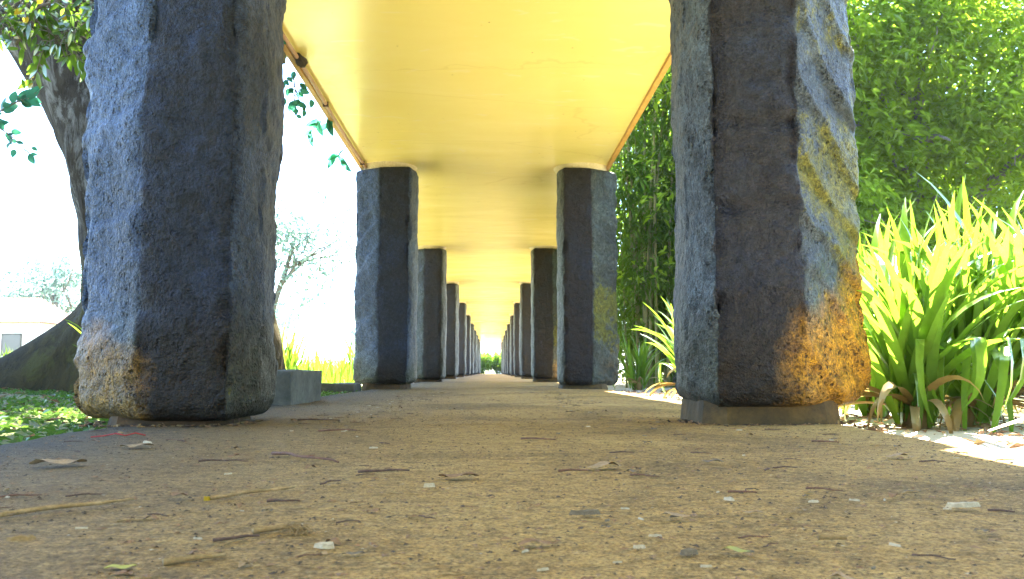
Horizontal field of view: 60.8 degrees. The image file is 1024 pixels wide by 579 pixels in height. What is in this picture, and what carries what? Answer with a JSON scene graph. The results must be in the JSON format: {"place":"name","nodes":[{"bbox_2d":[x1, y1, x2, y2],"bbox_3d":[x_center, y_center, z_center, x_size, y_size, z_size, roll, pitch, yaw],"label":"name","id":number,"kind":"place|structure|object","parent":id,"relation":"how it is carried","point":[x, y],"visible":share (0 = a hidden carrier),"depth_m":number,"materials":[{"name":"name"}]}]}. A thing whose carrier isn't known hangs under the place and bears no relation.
{"place":"outdoors","nodes":[
{"label":"outdoors","id":0,"kind":"place"},
{"bbox_2d":[0,344,354,382],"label":"tall grass","id":1,"kind":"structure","parent":0,"point":[336,374],"depth_m":10.72,"materials":[{"name":"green plant"}]},
{"bbox_2d":[0,374,1023,578],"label":"path","id":2,"kind":"structure","parent":0,"point":[34,559],"depth_m":1.42,"materials":[{"name":"soil"}]},
{"bbox_2d":[5,534,35,540],"bbox_3d":[-0.575,0.291,1.022,0.034,0.007,0.009,2,-6,-18],"label":"wood chip","id":3,"kind":"object","parent":2,"relation":"on","point":[22,537],"visible":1,"depth_m":1.02,"materials":[{"name":"wood"}]},
{"bbox_2d":[0,494,41,496],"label":"twig","id":4,"kind":"object","parent":2,"relation":"on","point":[21,495],"visible":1,"depth_m":1.38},
{"bbox_2d":[29,459,86,463],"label":"dry leaf","id":5,"kind":"object","parent":2,"relation":"on","point":[61,461],"visible":1,"depth_m":1.86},
{"bbox_2d":[0,498,133,517],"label":"straw stalk","id":6,"kind":"object","parent":2,"relation":"on","point":[42,508],"visible":1,"depth_m":1.25,"materials":[{"name":"plant"}]},
{"bbox_2d":[65,493,101,496],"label":"twig","id":7,"kind":"object","parent":2,"relation":"on","point":[83,494],"visible":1,"depth_m":1.40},
{"bbox_2d":[91,432,145,437],"bbox_3d":[-1.188,0.438,2.630,0.153,0.014,0.034,1,-5,-13],"label":"red string","id":8,"kind":"object","parent":2,"relation":"on","point":[118,434],"visible":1,"depth_m":2.63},
{"bbox_2d":[104,564,136,568],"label":"dry leaf","id":9,"kind":"object","parent":2,"relation":"on","point":[119,566],"visible":1,"depth_m":0.87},
{"bbox_2d":[116,519,151,521],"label":"twig","id":10,"kind":"object","parent":2,"relation":"on","point":[132,519],"visible":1,"depth_m":1.16,"materials":[{"name":"wood"}]},
{"bbox_2d":[120,443,154,446],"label":"dry leaf","id":11,"kind":"object","parent":2,"relation":"on","point":[132,445],"visible":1,"depth_m":2.29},
{"bbox_2d":[74,420,263,428],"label":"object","id":12,"kind":"object","parent":2,"relation":"on","point":[97,423],"visible":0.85,"depth_m":3.17,"materials":[{"name":"soil"}]},
{"bbox_2d":[73,0,286,427],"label":"stone pillar","id":13,"kind":"structure","parent":2,"relation":"on","point":[182,142],"depth_m":3.21,"materials":[{"name":"stone"}]},
{"bbox_2d":[162,553,225,565],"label":"straw stalk","id":14,"kind":"object","parent":2,"relation":"on","point":[174,560],"visible":1,"depth_m":0.91,"materials":[{"name":"plant"}]},
{"bbox_2d":[198,459,221,461],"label":"twig","id":15,"kind":"object","parent":2,"relation":"on","point":[209,460],"visible":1,"depth_m":1.93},
{"bbox_2d":[213,534,259,541],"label":"twig","id":16,"kind":"object","parent":2,"relation":"on","point":[232,537],"visible":1,"depth_m":1.02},
{"bbox_2d":[210,485,294,499],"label":"straw stalk","id":17,"kind":"object","parent":2,"relation":"on","point":[213,497],"visible":1,"depth_m":1.40,"materials":[{"name":"plant"}]},
{"bbox_2d":[252,525,296,533],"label":"straw stalk","id":18,"kind":"object","parent":2,"relation":"on","point":[262,530],"visible":0.72,"depth_m":1.07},
{"bbox_2d":[267,499,300,501],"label":"twig","id":19,"kind":"object","parent":2,"relation":"on","point":[277,500],"visible":1,"depth_m":1.32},
{"bbox_2d":[274,521,317,535],"bbox_3d":[-0.263,0.294,1.070,0.055,0.017,0.041,3,-6,-26],"label":"grass wad","id":20,"kind":"object","parent":2,"relation":"on","point":[294,528],"depth_m":1.07,"materials":[{"name":"plant"}]},
{"bbox_2d":[271,451,338,462],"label":"twig","id":21,"kind":"object","parent":2,"relation":"on","point":[295,455],"visible":1,"depth_m":1.95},
{"bbox_2d":[298,418,339,420],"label":"twig","id":22,"kind":"object","parent":2,"relation":"on","point":[318,419],"visible":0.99,"depth_m":3.50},
{"bbox_2d":[314,542,333,548],"bbox_3d":[-0.212,0.287,0.982,0.026,0.007,0.010,-2,-6,16],"label":"wood chip","id":23,"kind":"object","parent":2,"relation":"on","point":[324,545],"visible":1,"depth_m":0.98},
{"bbox_2d":[324,537,340,544],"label":"dry leaf","id":24,"kind":"object","parent":2,"relation":"on","point":[335,540],"visible":0.96,"depth_m":1.00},
{"bbox_2d":[318,428,356,431],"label":"twig","id":25,"kind":"object","parent":2,"relation":"on","point":[334,429],"visible":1,"depth_m":2.89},
{"bbox_2d":[358,468,409,472],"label":"twig","id":26,"kind":"object","parent":2,"relation":"on","point":[371,470],"visible":1,"depth_m":1.71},
{"bbox_2d":[353,161,418,390],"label":"stone pillar","id":27,"kind":"structure","parent":2,"relation":"on","point":[386,286],"depth_m":9.93,"materials":[{"name":"stone"}]},
{"bbox_2d":[389,492,418,494],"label":"twig","id":28,"kind":"object","parent":2,"relation":"on","point":[401,493],"visible":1,"depth_m":1.41,"materials":[{"name":"wood"}]},
{"bbox_2d":[414,245,446,382],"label":"stone pillar","id":29,"kind":"structure","parent":2,"relation":"on","point":[431,333],"depth_m":16.58,"materials":[{"name":"stone"}]},
{"bbox_2d":[439,472,478,476],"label":"dry leaf","id":30,"kind":"object","parent":2,"relation":"on","point":[459,474],"visible":1,"depth_m":1.63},
{"bbox_2d":[2,394,1006,575],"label":"litter crumbs","id":31,"kind":"object","parent":2,"relation":"on","point":[507,480],"visible":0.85,"depth_m":1.45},
{"bbox_2d":[0,386,1023,578],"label":"litter crumbs","id":32,"kind":"object","parent":2,"relation":"on","point":[489,551],"visible":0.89,"depth_m":1.49,"materials":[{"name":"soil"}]},
{"bbox_2d":[518,538,551,544],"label":"dry leaf","id":33,"kind":"object","parent":2,"relation":"on","point":[526,540],"visible":1,"depth_m":1.00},
{"bbox_2d":[521,437,555,439],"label":"twig","id":34,"kind":"object","parent":2,"relation":"on","point":[536,438],"visible":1,"depth_m":2.54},
{"bbox_2d":[529,246,557,381],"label":"stone pillar","id":35,"kind":"structure","parent":2,"relation":"on","point":[544,320],"depth_m":16.60,"materials":[{"name":"stone"}]},
{"bbox_2d":[558,469,588,471],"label":"twig","id":36,"kind":"object","parent":2,"relation":"on","point":[560,470],"visible":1,"depth_m":1.73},
{"bbox_2d":[569,509,599,514],"bbox_3d":[0.101,0.309,1.212,0.045,0.007,0.008,1,-5,-8],"label":"wood chip","id":37,"kind":"object","parent":2,"relation":"on","point":[586,512],"visible":1,"depth_m":1.21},
{"bbox_2d":[553,162,619,389],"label":"stone pillar","id":38,"kind":"structure","parent":2,"relation":"on","point":[588,342],"depth_m":9.98,"materials":[{"name":"stone"}]},
{"bbox_2d":[588,461,620,467],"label":"dry leaf","id":39,"kind":"object","parent":2,"relation":"on","point":[599,464],"visible":1,"depth_m":1.80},
{"bbox_2d":[633,545,645,548],"bbox_3d":[0.143,0.289,0.982,0.015,0.004,0.006,0,-5,0],"label":"wood chip","id":40,"kind":"object","parent":2,"relation":"on","point":[638,546],"visible":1,"depth_m":0.98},
{"bbox_2d":[662,511,691,516],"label":"dry leaf","id":41,"kind":"object","parent":2,"relation":"on","point":[674,513],"visible":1,"depth_m":1.18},
{"bbox_2d":[680,548,697,554],"bbox_3d":[0.193,0.285,0.948,0.021,0.006,0.010,1,-5,-8],"label":"wood chip","id":42,"kind":"object","parent":2,"relation":"on","point":[688,551],"visible":1,"depth_m":0.94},
{"bbox_2d":[723,546,749,551],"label":"dry leaf","id":43,"kind":"object","parent":2,"relation":"on","point":[737,549],"visible":1,"depth_m":0.95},
{"bbox_2d":[728,490,756,492],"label":"twig","id":44,"kind":"object","parent":2,"relation":"on","point":[734,491],"visible":1,"depth_m":1.42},
{"bbox_2d":[738,535,770,538],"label":"twig","id":45,"kind":"object","parent":2,"relation":"on","point":[752,536],"visible":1,"depth_m":1.04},
{"bbox_2d":[667,419,853,426],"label":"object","id":46,"kind":"object","parent":2,"relation":"on","point":[759,424],"visible":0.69,"depth_m":3.23,"materials":[{"name":"soil"}]},
{"bbox_2d":[669,0,870,424],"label":"stone pillar","id":47,"kind":"structure","parent":2,"relation":"on","point":[768,320],"depth_m":3.26,"materials":[{"name":"stone"}]},
{"bbox_2d":[282,0,670,341],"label":"walkway roof","id":48,"kind":"structure","parent":47,"relation":"on","point":[485,117],"depth_m":7.68,"materials":[{"name":"yellow paint"}]},
{"bbox_2d":[284,71,314,118],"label":"creeper sprig","id":49,"kind":"object","parent":48,"relation":"hanging from","point":[294,103],"visible":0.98,"depth_m":7.12,"materials":[{"name":"green plant"}]},
{"bbox_2d":[304,113,333,146],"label":"creeper sprig","id":50,"kind":"object","parent":48,"relation":"hanging from","point":[318,126],"visible":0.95,"depth_m":8.25,"materials":[{"name":"green plant"}]},
{"bbox_2d":[283,32,366,168],"bbox_3d":[-2.251,0.772,33.532,0.048,0.042,75.000,0,-5,-1],"label":"conduit pipe","id":51,"kind":"object","parent":48,"relation":"attached to","point":[306,72],"visible":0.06,"depth_m":7.65,"materials":[{"name":"metal"}]},
{"bbox_2d":[295,53,307,67],"bbox_3d":[-1.613,-1.743,6.664,0.096,0.090,0.158,2,-6,-23],"label":"mud nest","id":52,"kind":"object","parent":51,"relation":"on","point":[301,61],"visible":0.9,"depth_m":6.62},
{"bbox_2d":[327,147,351,171],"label":"creeper sprig","id":53,"kind":"object","parent":48,"relation":"hanging from","point":[332,158],"visible":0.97,"depth_m":9.44,"materials":[{"name":"green plant"}]},
{"bbox_2d":[806,487,842,490],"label":"twig","id":54,"kind":"object","parent":2,"relation":"on","point":[822,488],"visible":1,"depth_m":1.47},
{"bbox_2d":[818,533,846,539],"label":"straw stalk","id":55,"kind":"object","parent":2,"relation":"on","point":[827,536],"visible":1,"depth_m":1.03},
{"bbox_2d":[827,571,855,578],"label":"dry leaf","id":56,"kind":"object","parent":2,"relation":"on","point":[838,573],"visible":1,"depth_m":0.83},
{"bbox_2d":[886,453,913,456],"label":"dry leaf","id":57,"kind":"object","parent":2,"relation":"on","point":[896,454],"visible":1,"depth_m":2.01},
{"bbox_2d":[912,553,955,559],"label":"twig","id":58,"kind":"object","parent":2,"relation":"on","point":[940,556],"visible":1,"depth_m":0.93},
{"bbox_2d":[945,502,979,507],"bbox_3d":[0.662,0.315,1.280,0.058,0.007,0.013,1,-5,-8],"label":"wood chip","id":59,"kind":"object","parent":2,"relation":"on","point":[961,504],"visible":1,"depth_m":1.28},
{"bbox_2d":[987,509,1014,511],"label":"twig","id":60,"kind":"object","parent":2,"relation":"on","point":[996,510],"visible":1,"depth_m":1.23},
{"bbox_2d":[0,372,1023,455],"bbox_3d":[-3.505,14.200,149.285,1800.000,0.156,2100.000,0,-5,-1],"label":"ground","id":61,"kind":"structure","parent":0,"point":[969,434],"depth_m":3.51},
{"bbox_2d":[0,298,68,356],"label":"pale building","id":62,"kind":"structure","parent":61,"relation":"on","point":[23,321],"depth_m":39.67,"materials":[{"name":"white paint"}]},
{"bbox_2d":[0,334,21,355],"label":"window","id":63,"kind":"structure","parent":62,"relation":"in","point":[14,341],"depth_m":39.38,"materials":[{"name":"grey glass"}]},
{"bbox_2d":[0,241,80,313],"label":"distant tree","id":64,"kind":"object","parent":61,"relation":"on","point":[42,282],"visible":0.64,"depth_m":45.09,"materials":[{"name":"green plant"}]},
{"bbox_2d":[4,259,80,309],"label":"distant tree","id":65,"kind":"object","parent":61,"relation":"on","point":[75,294],"visible":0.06,"depth_m":68.30,"materials":[{"name":"green plant"}]},
{"bbox_2d":[0,0,285,392],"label":"tree","id":66,"kind":"object","parent":61,"relation":"on","point":[43,361],"visible":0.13,"depth_m":6.92,"materials":[{"name":"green plant"}]},
{"bbox_2d":[0,119,37,163],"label":"hanging branch","id":67,"kind":"object","parent":66,"relation":"hanging from","point":[13,152],"visible":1,"depth_m":5.05,"materials":[{"name":"green plant"}]},
{"bbox_2d":[0,0,51,64],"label":"hanging branch","id":68,"kind":"object","parent":66,"relation":"hanging from","point":[24,33],"visible":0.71,"depth_m":5.00,"materials":[{"name":"green plant"}]},
{"bbox_2d":[0,12,60,52],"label":"hanging branch","id":69,"kind":"object","parent":66,"relation":"hanging from","point":[4,22],"visible":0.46,"depth_m":5.00,"materials":[{"name":"green plant"}]},
{"bbox_2d":[0,0,75,47],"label":"hanging branch","id":70,"kind":"object","parent":66,"relation":"hanging from","point":[31,10],"visible":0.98,"depth_m":4.90,"materials":[{"name":"green plant"}]},
{"bbox_2d":[17,0,79,89],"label":"hanging branch","id":71,"kind":"object","parent":66,"relation":"hanging from","point":[28,84],"visible":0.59,"depth_m":5.08,"materials":[{"name":"green plant"}]},
{"bbox_2d":[0,86,42,116],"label":"hanging branch","id":72,"kind":"object","parent":71,"relation":"hanging from","point":[27,98],"visible":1,"depth_m":5.06,"materials":[{"name":"green plant"}]},
{"bbox_2d":[4,0,93,21],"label":"hanging branch","id":73,"kind":"object","parent":66,"relation":"hanging from","point":[77,4],"visible":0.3,"depth_m":5.21,"materials":[{"name":"green plant"}]},
{"bbox_2d":[34,20,85,80],"bbox_3d":[-2.550,-1.357,5.058,0.429,0.436,0.151,0,-5,-1],"label":"hanging branch","id":74,"kind":"object","parent":66,"relation":"attached to","point":[78,65],"visible":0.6,"depth_m":5.03,"materials":[{"name":"green plant"}]},
{"bbox_2d":[29,6,93,78],"bbox_3d":[-2.563,-1.424,5.004,0.460,0.450,0.235,-2,-6,19],"label":"hanging branch","id":75,"kind":"object","parent":66,"relation":"hanging from","point":[82,30],"visible":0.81,"depth_m":4.98,"materials":[{"name":"green plant"}]},
{"bbox_2d":[0,387,340,437],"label":"leaf litter","id":76,"kind":"object","parent":61,"relation":"on","point":[51,419],"visible":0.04,"depth_m":4.33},
{"bbox_2d":[0,387,357,444],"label":"ground cover","id":77,"kind":"object","parent":61,"relation":"on","point":[9,419],"visible":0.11,"depth_m":4.10,"materials":[{"name":"plant"}]},
{"bbox_2d":[272,369,321,404],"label":"concrete block","id":78,"kind":"structure","parent":61,"relation":"on","point":[296,386],"depth_m":5.32,"materials":[{"name":"concrete"}]},
{"bbox_2d":[276,284,326,342],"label":"distant tree","id":79,"kind":"object","parent":61,"relation":"on","point":[294,321],"visible":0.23,"depth_m":61.56,"materials":[{"name":"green plant"}]},
{"bbox_2d":[281,320,328,368],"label":"strap leaf plant","id":80,"kind":"object","parent":61,"relation":"on","point":[289,348],"visible":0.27,"depth_m":9.12,"materials":[{"name":"plant"}]},
{"bbox_2d":[274,174,356,322],"bbox_3d":[-5.027,-0.221,18.978,4.311,4.632,3.729,-3,-6,31],"label":"slender tree","id":81,"kind":"object","parent":61,"relation":"on","point":[292,231],"visible":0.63,"depth_m":18.86,"materials":[{"name":"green plant"}]},
{"bbox_2d":[326,309,355,350],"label":"distant tree","id":82,"kind":"object","parent":61,"relation":"on","point":[350,323],"visible":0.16,"depth_m":83.39,"materials":[{"name":"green plant"}]},
{"bbox_2d":[322,383,360,393],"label":"concrete block","id":83,"kind":"structure","parent":61,"relation":"on","point":[343,387],"depth_m":8.91,"materials":[{"name":"concrete"}]},
{"bbox_2d":[333,335,354,382],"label":"strap leaf plant","id":84,"kind":"object","parent":61,"relation":"on","point":[349,351],"visible":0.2,"depth_m":13.04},
{"bbox_2d":[444,281,459,378],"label":"stone pillar","id":85,"kind":"structure","parent":61,"relation":"on","point":[452,339],"depth_m":23.23,"materials":[{"name":"stone"}]},
{"bbox_2d":[457,302,466,376],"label":"stone pillar","id":86,"kind":"structure","parent":61,"relation":"on","point":[462,336],"depth_m":29.93,"materials":[{"name":"stone"}]},
{"bbox_2d":[464,314,470,375],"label":"stone pillar","id":87,"kind":"structure","parent":61,"relation":"on","point":[468,359],"depth_m":36.60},
{"bbox_2d":[469,323,474,374],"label":"stone pillar","id":88,"kind":"structure","parent":61,"relation":"on","point":[472,349],"depth_m":43.29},
{"bbox_2d":[473,329,476,374],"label":"stone pillar","id":89,"kind":"structure","parent":61,"relation":"on","point":[475,351],"depth_m":49.98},
{"bbox_2d":[477,338,479,373],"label":"stone pillar","id":90,"kind":"structure","parent":61,"relation":"on","point":[478,355],"depth_m":63.31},
{"bbox_2d":[480,349,494,373],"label":"round shrub","id":91,"kind":"object","parent":61,"relation":"on","point":[486,358],"visible":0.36,"depth_m":73.79,"materials":[{"name":"green plant"}]},
{"bbox_2d":[482,350,500,373],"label":"round shrub","id":92,"kind":"object","parent":61,"relation":"on","point":[495,363],"visible":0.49,"depth_m":74.61,"materials":[{"name":"green plant"}]},
{"bbox_2d":[489,342,501,373],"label":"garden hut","id":93,"kind":"object","parent":61,"relation":"on","point":[495,346],"visible":0.2,"depth_m":88.31,"materials":[{"name":"white paint"}]},
{"bbox_2d":[503,335,505,373],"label":"stone pillar","id":94,"kind":"structure","parent":61,"relation":"on","point":[504,354],"depth_m":56.70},
{"bbox_2d":[504,329,507,374],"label":"stone pillar","id":95,"kind":"structure","parent":61,"relation":"on","point":[506,351],"depth_m":49.98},
{"bbox_2d":[507,323,510,374],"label":"stone pillar","id":96,"kind":"structure","parent":61,"relation":"on","point":[508,348],"depth_m":43.30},
{"bbox_2d":[509,314,514,375],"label":"stone pillar","id":97,"kind":"structure","parent":61,"relation":"on","point":[511,348],"depth_m":36.64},
{"bbox_2d":[513,302,520,376],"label":"stone pillar","id":98,"kind":"structure","parent":61,"relation":"on","point":[516,313],"depth_m":29.98,"materials":[{"name":"stone"}]},
{"bbox_2d":[519,282,532,378],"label":"stone pillar","id":99,"kind":"structure","parent":61,"relation":"on","point":[525,333],"depth_m":23.30,"materials":[{"name":"stone"}]},
{"bbox_2d":[613,332,666,389],"bbox_3d":[1.539,0.915,10.676,0.811,0.850,0.876,3,-6,-27],"label":"strap leaf plant","id":100,"kind":"object","parent":61,"relation":"on","point":[637,379],"visible":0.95,"depth_m":10.54,"materials":[{"name":"plant"}]},
{"bbox_2d":[609,71,675,387],"bbox_3d":[2.333,-1.855,12.495,3.563,6.821,3.068,-2,-6,17],"label":"bamboo clump","id":101,"kind":"object","parent":61,"relation":"on","point":[646,236],"visible":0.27,"depth_m":12.12,"materials":[{"name":"green plant"}]},
{"bbox_2d":[613,102,671,385],"bbox_3d":[2.820,-1.500,15.082,3.922,6.831,3.344,0,-5,-1],"label":"bamboo clump","id":102,"kind":"object","parent":61,"relation":"on","point":[638,229],"depth_m":14.80,"materials":[{"name":"green plant"}]},
{"bbox_2d":[618,289,675,386],"bbox_3d":[2.505,0.956,13.763,2.977,2.175,2.187,0,-5,-1],"label":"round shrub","id":103,"kind":"object","parent":61,"relation":"on","point":[672,378],"visible":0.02,"depth_m":13.54,"materials":[{"name":"green plant"}]},
{"bbox_2d":[629,298,676,398],"bbox_3d":[1.545,0.508,7.264,1.066,1.038,1.200,0,-5,-1],"label":"strap leaf plant","id":104,"kind":"object","parent":61,"relation":"on","point":[665,351],"visible":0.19,"depth_m":7.29,"materials":[{"name":"plant"}]},
{"bbox_2d":[616,0,1023,291],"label":"leafy tree","id":105,"kind":"object","parent":61,"relation":"on","point":[909,121],"visible":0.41,"depth_m":11.32,"materials":[{"name":"green plant"}]},
{"bbox_2d":[619,390,1023,454],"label":"leaf litter","id":106,"kind":"object","parent":61,"relation":"on","point":[1012,445],"visible":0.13,"depth_m":3.38,"materials":[{"name":"plant"}]},
{"bbox_2d":[668,36,1023,233],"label":"leafy tree","id":107,"kind":"object","parent":61,"relation":"on","point":[1021,211],"depth_m":18.55,"materials":[{"name":"green plant"}]},
{"bbox_2d":[841,211,951,421],"bbox_3d":[1.853,0.188,4.508,1.405,1.275,1.183,-3,-6,27],"label":"strap leaf plant","id":108,"kind":"object","parent":61,"relation":"on","point":[864,409],"visible":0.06,"depth_m":4.35,"materials":[{"name":"plant"}]},
{"bbox_2d":[838,193,1023,433],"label":"strap leaf plant","id":109,"kind":"object","parent":61,"relation":"on","point":[910,311],"visible":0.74,"depth_m":3.48,"materials":[{"name":"plant"}]},
{"bbox_2d":[857,174,1023,415],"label":"strap leaf plant","id":110,"kind":"object","parent":61,"relation":"on","point":[958,202],"visible":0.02,"depth_m":4.67,"materials":[{"name":"plant"}]},
{"bbox_2d":[860,171,1023,431],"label":"strap leaf plant","id":111,"kind":"object","parent":61,"relation":"on","point":[998,366],"visible":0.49,"depth_m":3.60,"materials":[{"name":"plant"}]},
{"bbox_2d":[935,190,1023,423],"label":"strap leaf plant","id":112,"kind":"object","parent":61,"relation":"on","point":[1015,279],"visible":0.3,"depth_m":3.60,"materials":[{"name":"plant"}]},
{"bbox_2d":[988,417,1023,430],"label":"fallen leaf","id":113,"kind":"object","parent":61,"relation":"on","point":[1013,422],"visible":1,"depth_m":2.95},
{"bbox_2d":[0,0,1023,371],"label":"sky","id":114,"kind":"structure","parent":0,"point":[37,210],"materials":[{"name":"white"}]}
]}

